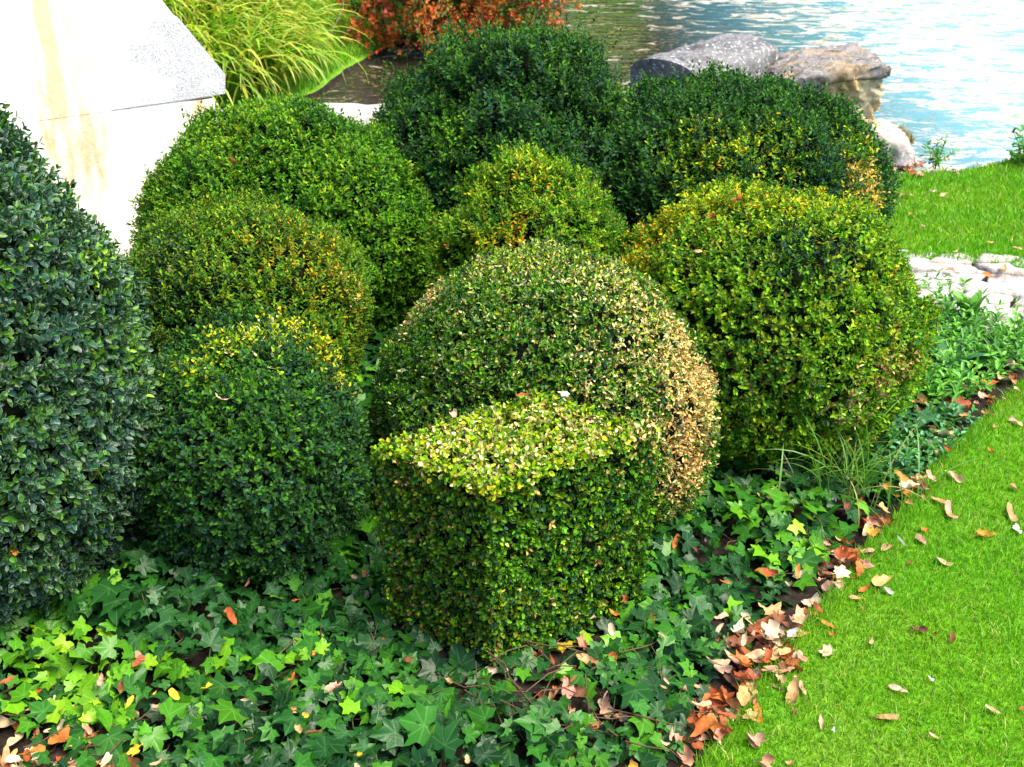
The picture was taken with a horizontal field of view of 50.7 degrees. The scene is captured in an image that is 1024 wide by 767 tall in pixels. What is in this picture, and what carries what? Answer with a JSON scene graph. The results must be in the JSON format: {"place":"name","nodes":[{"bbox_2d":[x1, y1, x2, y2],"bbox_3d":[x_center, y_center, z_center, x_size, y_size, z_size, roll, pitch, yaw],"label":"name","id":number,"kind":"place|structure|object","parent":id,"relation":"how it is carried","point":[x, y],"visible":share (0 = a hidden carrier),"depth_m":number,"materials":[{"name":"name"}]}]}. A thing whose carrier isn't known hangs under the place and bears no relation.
{"place":"outdoors","nodes":[
{"label":"outdoors","id":0,"kind":"place"},
{"bbox_2d":[0,0,1023,766],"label":"ground","id":1,"kind":"structure","parent":0,"point":[796,596],"depth_m":2.35,"materials":[{"name":"soil"}]},
{"bbox_2d":[0,103,176,646],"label":"boxwood shrub","id":2,"kind":"object","parent":1,"relation":"on","point":[78,370],"visible":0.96,"depth_m":2.13,"materials":[{"name":"green plant"}]},
{"bbox_2d":[10,545,17,555],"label":"fallen leaf","id":3,"kind":"object","parent":2,"relation":"on","point":[15,552],"visible":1,"depth_m":2.07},
{"bbox_2d":[0,0,224,257],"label":"stone wall","id":4,"kind":"structure","parent":1,"relation":"on","point":[95,94],"depth_m":3.84,"materials":[{"name":"stone"}]},
{"bbox_2d":[115,186,378,410],"bbox_3d":[-0.771,-0.219,3.061,0.778,0.675,0.769,0,29,0],"label":"boxwood mound","id":5,"kind":"object","parent":1,"relation":"on","point":[239,249],"visible":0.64,"depth_m":2.86,"materials":[{"name":"green plant"}]},
{"bbox_2d":[124,300,375,588],"bbox_3d":[-0.622,0.128,2.508,0.616,0.575,0.653,0,29,0],"label":"boxwood ball","id":6,"kind":"object","parent":1,"relation":"on","point":[260,465],"visible":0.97,"depth_m":2.32,"materials":[{"name":"green plant"}]},
{"bbox_2d":[162,0,369,107],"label":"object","id":7,"kind":"object","parent":1,"relation":"on","point":[255,43],"visible":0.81,"depth_m":7.54,"materials":[{"name":"green plant"}]},
{"bbox_2d":[125,89,445,343],"bbox_3d":[-0.722,-0.602,3.634,1.137,0.794,1.000,0,29,0],"label":"boxwood mound","id":8,"kind":"object","parent":1,"relation":"on","point":[303,154],"visible":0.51,"depth_m":3.39,"materials":[{"name":"green plant"}]},
{"bbox_2d":[229,156,237,162],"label":"fallen leaf","id":9,"kind":"object","parent":8,"relation":"on","point":[231,159],"visible":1,"depth_m":3.28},
{"bbox_2d":[215,103,384,128],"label":"wall","id":10,"kind":"structure","parent":1,"relation":"on","point":[351,109],"depth_m":5.38,"materials":[{"name":"stone"}]},
{"bbox_2d":[215,0,455,106],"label":"bank grass","id":11,"kind":"structure","parent":1,"relation":"on","point":[347,47],"depth_m":8.74,"materials":[{"name":"plant"}]},
{"bbox_2d":[329,0,343,35],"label":"bare twig","id":12,"kind":"object","parent":11,"relation":"on","point":[337,19],"visible":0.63,"depth_m":8.28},
{"bbox_2d":[336,0,581,59],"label":"barberry shrub","id":13,"kind":"object","parent":1,"relation":"on","point":[518,11],"visible":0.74,"depth_m":8.81,"materials":[{"name":"red plant"}]},
{"bbox_2d":[426,0,439,46],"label":"bare twig","id":14,"kind":"object","parent":13,"relation":"hanging from","point":[430,26],"visible":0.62,"depth_m":8.70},
{"bbox_2d":[0,318,965,766],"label":"ivy","id":15,"kind":"object","parent":1,"relation":"on","point":[408,714],"visible":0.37,"depth_m":2.22,"materials":[{"name":"green plant"}]},
{"bbox_2d":[0,675,14,683],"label":"fallen leaf","id":16,"kind":"object","parent":15,"relation":"on","point":[8,679],"visible":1,"depth_m":2.08,"materials":[{"name":"plant"}]},
{"bbox_2d":[18,744,44,754],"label":"fallen leaf","id":17,"kind":"object","parent":15,"relation":"on","point":[39,748],"visible":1,"depth_m":1.92,"materials":[{"name":"plant"}]},
{"bbox_2d":[101,752,111,766],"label":"fallen leaf","id":18,"kind":"object","parent":15,"relation":"on","point":[107,758],"visible":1,"depth_m":1.91,"materials":[{"name":"plant"}]},
{"bbox_2d":[117,680,123,692],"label":"fallen leaf","id":19,"kind":"object","parent":15,"relation":"on","point":[120,686],"visible":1,"depth_m":2.06,"materials":[{"name":"plant"}]},
{"bbox_2d":[125,695,133,708],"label":"fallen leaf","id":20,"kind":"object","parent":15,"relation":"on","point":[130,700],"visible":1,"depth_m":2.03,"materials":[{"name":"plant"}]},
{"bbox_2d":[126,743,142,755],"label":"fallen leaf","id":21,"kind":"object","parent":15,"relation":"on","point":[134,750],"visible":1,"depth_m":1.92,"materials":[{"name":"plant"}]},
{"bbox_2d":[149,756,163,764],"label":"fallen leaf","id":22,"kind":"object","parent":15,"relation":"on","point":[157,762],"visible":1,"depth_m":1.90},
{"bbox_2d":[168,688,179,699],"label":"fallen leaf","id":23,"kind":"object","parent":15,"relation":"on","point":[173,692],"visible":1,"depth_m":2.05,"materials":[{"name":"plant"}]},
{"bbox_2d":[200,683,211,688],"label":"fallen leaf","id":24,"kind":"object","parent":15,"relation":"on","point":[208,685],"visible":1,"depth_m":2.06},
{"bbox_2d":[224,607,236,624],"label":"fallen leaf","id":25,"kind":"object","parent":15,"relation":"on","point":[229,611],"visible":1,"depth_m":2.24,"materials":[{"name":"plant"}]},
{"bbox_2d":[294,724,302,732],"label":"fallen leaf","id":26,"kind":"object","parent":15,"relation":"on","point":[299,729],"visible":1,"depth_m":1.97,"materials":[{"name":"plant"}]},
{"bbox_2d":[302,712,308,717],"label":"fallen leaf","id":27,"kind":"object","parent":15,"relation":"on","point":[305,714],"visible":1,"depth_m":2.00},
{"bbox_2d":[306,729,321,733],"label":"fallen leaf","id":28,"kind":"object","parent":15,"relation":"on","point":[312,731],"visible":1,"depth_m":1.96,"materials":[{"name":"plant"}]},
{"bbox_2d":[324,681,342,691],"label":"fallen leaf","id":29,"kind":"object","parent":15,"relation":"on","point":[330,687],"visible":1,"depth_m":2.06,"materials":[{"name":"plant"}]},
{"bbox_2d":[573,686,587,696],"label":"fallen leaf","id":30,"kind":"object","parent":15,"relation":"on","point":[579,691],"visible":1,"depth_m":2.05,"materials":[{"name":"plant"}]},
{"bbox_2d":[672,534,678,548],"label":"fallen leaf","id":31,"kind":"object","parent":15,"relation":"on","point":[675,542],"visible":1,"depth_m":2.53,"materials":[{"name":"plant"}]},
{"bbox_2d":[714,612,728,618],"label":"fallen leaf","id":32,"kind":"object","parent":15,"relation":"in","point":[722,615],"visible":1,"depth_m":2.30,"materials":[{"name":"plant"}]},
{"bbox_2d":[794,568,804,577],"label":"fallen leaf","id":33,"kind":"object","parent":15,"relation":"on","point":[801,573],"visible":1,"depth_m":2.43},
{"bbox_2d":[360,0,654,231],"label":"boxwood mound","id":34,"kind":"object","parent":1,"relation":"on","point":[555,93],"visible":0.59,"depth_m":3.59,"materials":[{"name":"green plant"}]},
{"bbox_2d":[0,156,1018,766],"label":"leaf litter","id":35,"kind":"object","parent":1,"relation":"on","point":[722,698],"visible":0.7,"depth_m":2.18,"materials":[{"name":"plant"}]},
{"bbox_2d":[687,696,711,706],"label":"fallen leaf","id":36,"kind":"object","parent":35,"relation":"on","point":[705,703],"visible":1,"depth_m":2.08,"materials":[{"name":"plant"}]},
{"bbox_2d":[690,715,712,736],"bbox_3d":[0.357,0.645,2.025,0.052,0.032,0.026,-14,32,-23],"label":"fallen leaf","id":37,"kind":"object","parent":35,"relation":"on","point":[702,725],"visible":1,"depth_m":2.03,"materials":[{"name":"plant"}]},
{"bbox_2d":[707,657,730,665],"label":"fallen leaf","id":38,"kind":"object","parent":35,"relation":"on","point":[721,662],"visible":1,"depth_m":2.18,"materials":[{"name":"plant"}]},
{"bbox_2d":[716,711,735,717],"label":"fallen leaf","id":39,"kind":"object","parent":35,"relation":"on","point":[731,715],"visible":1,"depth_m":2.06,"materials":[{"name":"plant"}]},
{"bbox_2d":[729,650,751,665],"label":"fallen leaf","id":40,"kind":"object","parent":35,"relation":"on","point":[743,659],"visible":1,"depth_m":2.19,"materials":[{"name":"plant"}]},
{"bbox_2d":[741,631,747,645],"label":"fallen leaf","id":41,"kind":"object","parent":35,"relation":"on","point":[744,639],"visible":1,"depth_m":2.24,"materials":[{"name":"plant"}]},
{"bbox_2d":[764,648,772,660],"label":"fallen leaf","id":42,"kind":"object","parent":35,"relation":"on","point":[768,654],"visible":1,"depth_m":2.20,"materials":[{"name":"plant"}]},
{"bbox_2d":[761,619,783,637],"bbox_3d":[0.542,0.512,2.253,0.037,0.025,0.045,-23,36,-35],"label":"fallen leaf","id":43,"kind":"object","parent":35,"relation":"on","point":[771,628],"visible":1,"depth_m":2.26,"materials":[{"name":"plant"}]},
{"bbox_2d":[787,627,797,637],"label":"fallen leaf","id":44,"kind":"object","parent":35,"relation":"on","point":[790,632],"visible":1,"depth_m":2.25,"materials":[{"name":"plant"}]},
{"bbox_2d":[792,605,808,623],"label":"fallen leaf","id":45,"kind":"object","parent":35,"relation":"on","point":[799,615],"visible":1,"depth_m":2.30,"materials":[{"name":"plant"}]},
{"bbox_2d":[813,602,822,612],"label":"fallen leaf","id":46,"kind":"object","parent":35,"relation":"on","point":[817,606],"visible":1,"depth_m":2.33,"materials":[{"name":"plant"}]},
{"bbox_2d":[831,565,851,577],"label":"fallen leaf","id":47,"kind":"object","parent":35,"relation":"on","point":[841,571],"visible":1,"depth_m":2.43,"materials":[{"name":"plant"}]},
{"bbox_2d":[832,545,851,559],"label":"fallen leaf","id":48,"kind":"object","parent":35,"relation":"on","point":[840,553],"visible":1,"depth_m":2.48,"materials":[{"name":"plant"}]},
{"bbox_2d":[866,527,878,537],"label":"fallen leaf","id":49,"kind":"object","parent":35,"relation":"on","point":[873,532],"visible":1,"depth_m":2.56,"materials":[{"name":"plant"}]},
{"bbox_2d":[876,502,889,512],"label":"fallen leaf","id":50,"kind":"object","parent":35,"relation":"on","point":[882,506],"visible":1,"depth_m":2.65,"materials":[{"name":"plant"}]},
{"bbox_2d":[894,470,909,481],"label":"fallen leaf","id":51,"kind":"object","parent":35,"relation":"on","point":[904,478],"visible":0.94,"depth_m":2.76,"materials":[{"name":"plant"}]},
{"bbox_2d":[896,480,919,490],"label":"fallen leaf","id":52,"kind":"object","parent":35,"relation":"on","point":[908,484],"visible":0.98,"depth_m":2.73,"materials":[{"name":"plant"}]},
{"bbox_2d":[926,470,935,480],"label":"fallen leaf","id":53,"kind":"object","parent":35,"relation":"on","point":[930,476],"visible":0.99,"depth_m":2.77,"materials":[{"name":"plant"}]},
{"bbox_2d":[919,132,958,169],"bbox_3d":[2.078,-1.136,5.259,0.200,0.187,0.161,0,29,0],"label":"bank weed","id":54,"kind":"object","parent":35,"relation":"on","point":[938,159],"visible":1,"depth_m":5.25,"materials":[{"name":"green plant"}]},
{"bbox_2d":[370,390,661,668],"bbox_3d":[0.010,0.302,2.273,0.540,0.474,0.282,-17,33,-27],"label":"boxwood cube","id":55,"kind":"object","parent":1,"relation":"on","point":[498,534],"visible":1,"depth_m":2.19,"materials":[{"name":"green plant"}]},
{"bbox_2d":[449,408,456,417],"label":"fallen leaf","id":56,"kind":"object","parent":55,"relation":"on","point":[454,413],"visible":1,"depth_m":2.21,"materials":[{"name":"plant"}]},
{"bbox_2d":[517,392,536,395],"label":"fallen leaf","id":57,"kind":"object","parent":55,"relation":"on","point":[521,394],"visible":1,"depth_m":2.27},
{"bbox_2d":[561,391,569,395],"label":"fallen leaf","id":58,"kind":"object","parent":55,"relation":"on","point":[563,393],"visible":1,"depth_m":2.27,"materials":[{"name":"white plant"}]},
{"bbox_2d":[416,127,637,289],"bbox_3d":[0.062,-0.367,3.200,0.640,0.719,0.642,-23,36,-36],"label":"boxwood mound","id":59,"kind":"object","parent":1,"relation":"on","point":[524,201],"visible":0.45,"depth_m":3.05,"materials":[{"name":"green plant"}]},
{"bbox_2d":[366,236,723,551],"bbox_3d":[0.079,-0.013,2.701,0.917,0.660,0.849,0,29,0],"label":"boxwood ball","id":60,"kind":"object","parent":1,"relation":"on","point":[502,325],"visible":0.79,"depth_m":2.48,"materials":[{"name":"green plant"}]},
{"bbox_2d":[630,33,778,101],"bbox_3d":[0.963,-1.416,5.447,0.415,0.592,0.821,21,35,33],"label":"boulder","id":61,"kind":"object","parent":1,"relation":"on","point":[750,53],"visible":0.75,"depth_m":5.25,"materials":[{"name":"stone"}]},
{"bbox_2d":[714,452,759,472],"bbox_3d":[0.569,0.209,2.840,0.156,0.078,0.135,-15,32,-26],"label":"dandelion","id":62,"kind":"object","parent":1,"relation":"on","point":[729,466],"visible":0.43,"depth_m":2.83,"materials":[{"name":"green plant"}]},
{"bbox_2d":[592,57,906,244],"bbox_3d":[0.768,-0.717,3.826,1.271,0.810,1.019,0,29,0],"label":"boxwood mound","id":63,"kind":"object","parent":1,"relation":"on","point":[738,126],"visible":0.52,"depth_m":3.54,"materials":[{"name":"green plant"}]},
{"bbox_2d":[605,166,947,474],"bbox_3d":[0.703,-0.208,2.962,0.950,0.751,0.946,0,29,0],"label":"boxwood ball","id":64,"kind":"object","parent":1,"relation":"on","point":[808,303],"visible":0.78,"depth_m":2.67,"materials":[{"name":"green plant"}]},
{"bbox_2d":[731,192,741,200],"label":"fallen leaf","id":65,"kind":"object","parent":64,"relation":"on","point":[739,197],"visible":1,"depth_m":2.75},
{"bbox_2d":[767,42,891,132],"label":"boulder","id":66,"kind":"structure","parent":1,"relation":"on","point":[858,71],"depth_m":5.23,"materials":[{"name":"stone"}]},
{"bbox_2d":[752,399,978,529],"bbox_3d":[0.848,0.161,2.670,0.528,0.304,0.557,18,33,29],"label":"grass tuft","id":67,"kind":"object","parent":1,"relation":"on","point":[847,473],"visible":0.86,"depth_m":2.68,"materials":[{"name":"green plant"}]},
{"bbox_2d":[843,499,850,510],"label":"fallen leaf","id":68,"kind":"object","parent":67,"relation":"in","point":[847,505],"visible":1,"depth_m":2.66,"materials":[{"name":"plant"}]},
{"bbox_2d":[871,118,914,172],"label":"stone block","id":69,"kind":"structure","parent":1,"relation":"on","point":[899,142],"depth_m":5.16,"materials":[{"name":"stone"}]},
{"bbox_2d":[896,124,918,144],"bbox_3d":[1.823,-1.222,5.281,0.323,0.057,0.335,0,29,0],"label":"moss","id":70,"kind":"object","parent":69,"relation":"on","point":[910,137],"visible":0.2,"depth_m":5.24,"materials":[{"name":"brown plant"}]},
{"bbox_2d":[912,393,931,404],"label":"fallen leaf","id":71,"kind":"object","parent":1,"relation":"on","point":[921,398],"visible":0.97,"depth_m":3.15,"materials":[{"name":"plant"}]},
{"bbox_2d":[879,400,981,480],"bbox_3d":[1.114,0.147,2.973,0.220,0.080,0.510,22,35,34],"label":"periwinkle","id":72,"kind":"object","parent":1,"relation":"on","point":[957,410],"visible":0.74,"depth_m":2.97,"materials":[{"name":"green plant"}]},
{"bbox_2d":[914,268,972,309],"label":"weeds","id":73,"kind":"object","parent":1,"relation":"on","point":[963,282],"visible":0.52,"depth_m":3.89,"materials":[{"name":"green plant"}]},
{"bbox_2d":[953,396,970,407],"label":"fallen leaf","id":74,"kind":"object","parent":1,"relation":"on","point":[961,400],"visible":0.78,"depth_m":3.14,"materials":[{"name":"plant"}]},
{"bbox_2d":[926,337,998,378],"bbox_3d":[1.377,-0.088,3.385,0.263,0.073,0.259,0,29,0],"label":"sow thistle","id":75,"kind":"object","parent":1,"relation":"on","point":[973,357],"visible":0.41,"depth_m":3.36,"materials":[{"name":"green plant"}]},
{"bbox_2d":[902,287,1023,413],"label":"weeds","id":76,"kind":"object","parent":1,"relation":"on","point":[1001,337],"visible":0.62,"depth_m":3.38,"materials":[{"name":"green plant"}]},
{"bbox_2d":[979,379,998,384],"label":"fallen leaf","id":77,"kind":"object","parent":76,"relation":"on","point":[994,382],"visible":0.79,"depth_m":3.25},
{"bbox_2d":[1007,357,1021,365],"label":"fallen leaf","id":78,"kind":"object","parent":76,"relation":"on","point":[1009,362],"visible":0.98,"depth_m":3.36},
{"bbox_2d":[951,289,990,321],"bbox_3d":[1.534,-0.260,3.639,0.140,0.130,0.136,20,35,32],"label":"dock plant","id":79,"kind":"object","parent":1,"relation":"on","point":[958,297],"visible":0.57,"depth_m":3.65,"materials":[{"name":"green plant"}]},
{"bbox_2d":[314,0,1023,172],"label":"river water","id":80,"kind":"structure","parent":0,"point":[957,71],"depth_m":9.44,"materials":[{"name":"liquid"}]},
{"bbox_2d":[678,377,1023,766],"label":"lawn","id":81,"kind":"structure","parent":0,"point":[800,756],"depth_m":2.25,"materials":[{"name":"plant"}]},
{"bbox_2d":[799,680,806,694],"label":"fallen leaf","id":82,"kind":"object","parent":81,"relation":"on","point":[802,685],"visible":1,"depth_m":2.18,"materials":[{"name":"plant"}]},
{"bbox_2d":[819,713,823,729],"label":"fallen leaf","id":83,"kind":"object","parent":81,"relation":"on","point":[821,721],"visible":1,"depth_m":2.09,"materials":[{"name":"plant"}]},
{"bbox_2d":[818,644,836,655],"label":"fallen leaf","id":84,"kind":"object","parent":81,"relation":"on","point":[828,651],"visible":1,"depth_m":2.27,"materials":[{"name":"plant"}]},
{"bbox_2d":[821,620,835,628],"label":"fallen leaf","id":85,"kind":"object","parent":81,"relation":"on","point":[828,623],"visible":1,"depth_m":2.34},
{"bbox_2d":[850,595,864,598],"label":"fallen leaf","id":86,"kind":"object","parent":81,"relation":"on","point":[854,597],"visible":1,"depth_m":2.42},
{"bbox_2d":[858,583,869,591],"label":"fallen leaf","id":87,"kind":"object","parent":81,"relation":"on","point":[866,587],"visible":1,"depth_m":2.44,"materials":[{"name":"plant"}]},
{"bbox_2d":[872,713,898,719],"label":"fallen leaf","id":88,"kind":"object","parent":81,"relation":"on","point":[891,716],"visible":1,"depth_m":2.10,"materials":[{"name":"plant"}]},
{"bbox_2d":[881,543,892,549],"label":"fallen leaf","id":89,"kind":"object","parent":81,"relation":"on","point":[888,547],"visible":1,"depth_m":2.58,"materials":[{"name":"plant"}]},
{"bbox_2d":[883,586,893,593],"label":"fallen leaf","id":90,"kind":"object","parent":81,"relation":"on","point":[887,589],"visible":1,"depth_m":2.44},
{"bbox_2d":[888,683,908,692],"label":"fallen leaf","id":91,"kind":"object","parent":81,"relation":"on","point":[892,686],"visible":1,"depth_m":2.17,"materials":[{"name":"plant"}]},
{"bbox_2d":[910,625,927,632],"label":"fallen leaf","id":92,"kind":"object","parent":81,"relation":"on","point":[922,628],"visible":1,"depth_m":2.32,"materials":[{"name":"plant"}]},
{"bbox_2d":[915,534,925,544],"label":"fallen leaf","id":93,"kind":"object","parent":81,"relation":"on","point":[922,538],"visible":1,"depth_m":2.61,"materials":[{"name":"plant"}]},
{"bbox_2d":[931,496,946,502],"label":"fallen leaf","id":94,"kind":"object","parent":81,"relation":"on","point":[937,499],"visible":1,"depth_m":2.75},
{"bbox_2d":[935,554,952,565],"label":"fallen leaf","id":95,"kind":"object","parent":81,"relation":"on","point":[941,560],"visible":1,"depth_m":2.53,"materials":[{"name":"plant"}]},
{"bbox_2d":[945,499,957,518],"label":"fallen leaf","id":96,"kind":"object","parent":81,"relation":"on","point":[948,504],"visible":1,"depth_m":2.71,"materials":[{"name":"plant"}]},
{"bbox_2d":[949,631,955,641],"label":"fallen leaf","id":97,"kind":"object","parent":81,"relation":"on","point":[952,638],"visible":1,"depth_m":2.30,"materials":[{"name":"plant"}]},
{"bbox_2d":[945,470,963,482],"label":"fallen leaf","id":98,"kind":"object","parent":81,"relation":"on","point":[955,475],"visible":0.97,"depth_m":2.84,"materials":[{"name":"plant"}]},
{"bbox_2d":[970,528,995,536],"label":"fallen leaf","id":99,"kind":"object","parent":81,"relation":"on","point":[981,532],"visible":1,"depth_m":2.62,"materials":[{"name":"plant"}]},
{"bbox_2d":[985,704,1000,713],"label":"fallen leaf","id":100,"kind":"object","parent":81,"relation":"on","point":[991,708],"visible":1,"depth_m":2.12,"materials":[{"name":"plant"}]},
{"bbox_2d":[1007,502,1017,520],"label":"fallen leaf","id":101,"kind":"object","parent":81,"relation":"on","point":[1009,508],"visible":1,"depth_m":2.70,"materials":[{"name":"plant"}]},
{"bbox_2d":[1006,415,1022,425],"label":"fallen leaf","id":102,"kind":"object","parent":81,"relation":"on","point":[1013,419],"visible":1,"depth_m":3.10,"materials":[{"name":"plant"}]},
{"bbox_2d":[1013,524,1021,533],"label":"fallen leaf","id":103,"kind":"object","parent":81,"relation":"on","point":[1016,526],"visible":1,"depth_m":2.65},
{"bbox_2d":[883,154,1023,268],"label":"lawn","id":104,"kind":"structure","parent":0,"point":[972,226],"depth_m":4.57,"materials":[{"name":"plant"}]},
{"bbox_2d":[1006,124,1023,165],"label":"bank weed","id":105,"kind":"object","parent":104,"relation":"on","point":[1020,144],"visible":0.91,"depth_m":5.18,"materials":[{"name":"green plant"}]},
{"bbox_2d":[895,249,1023,332],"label":"stone path","id":106,"kind":"structure","parent":0,"point":[1007,286],"depth_m":4.00,"materials":[{"name":"stone"}]},
{"bbox_2d":[982,272,998,277],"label":"fallen leaf","id":107,"kind":"object","parent":106,"relation":"on","point":[988,274],"visible":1,"depth_m":3.97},
{"bbox_2d":[1000,263,1006,271],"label":"fallen leaf","id":108,"kind":"object","parent":106,"relation":"on","point":[1003,268],"visible":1,"depth_m":4.03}
]}

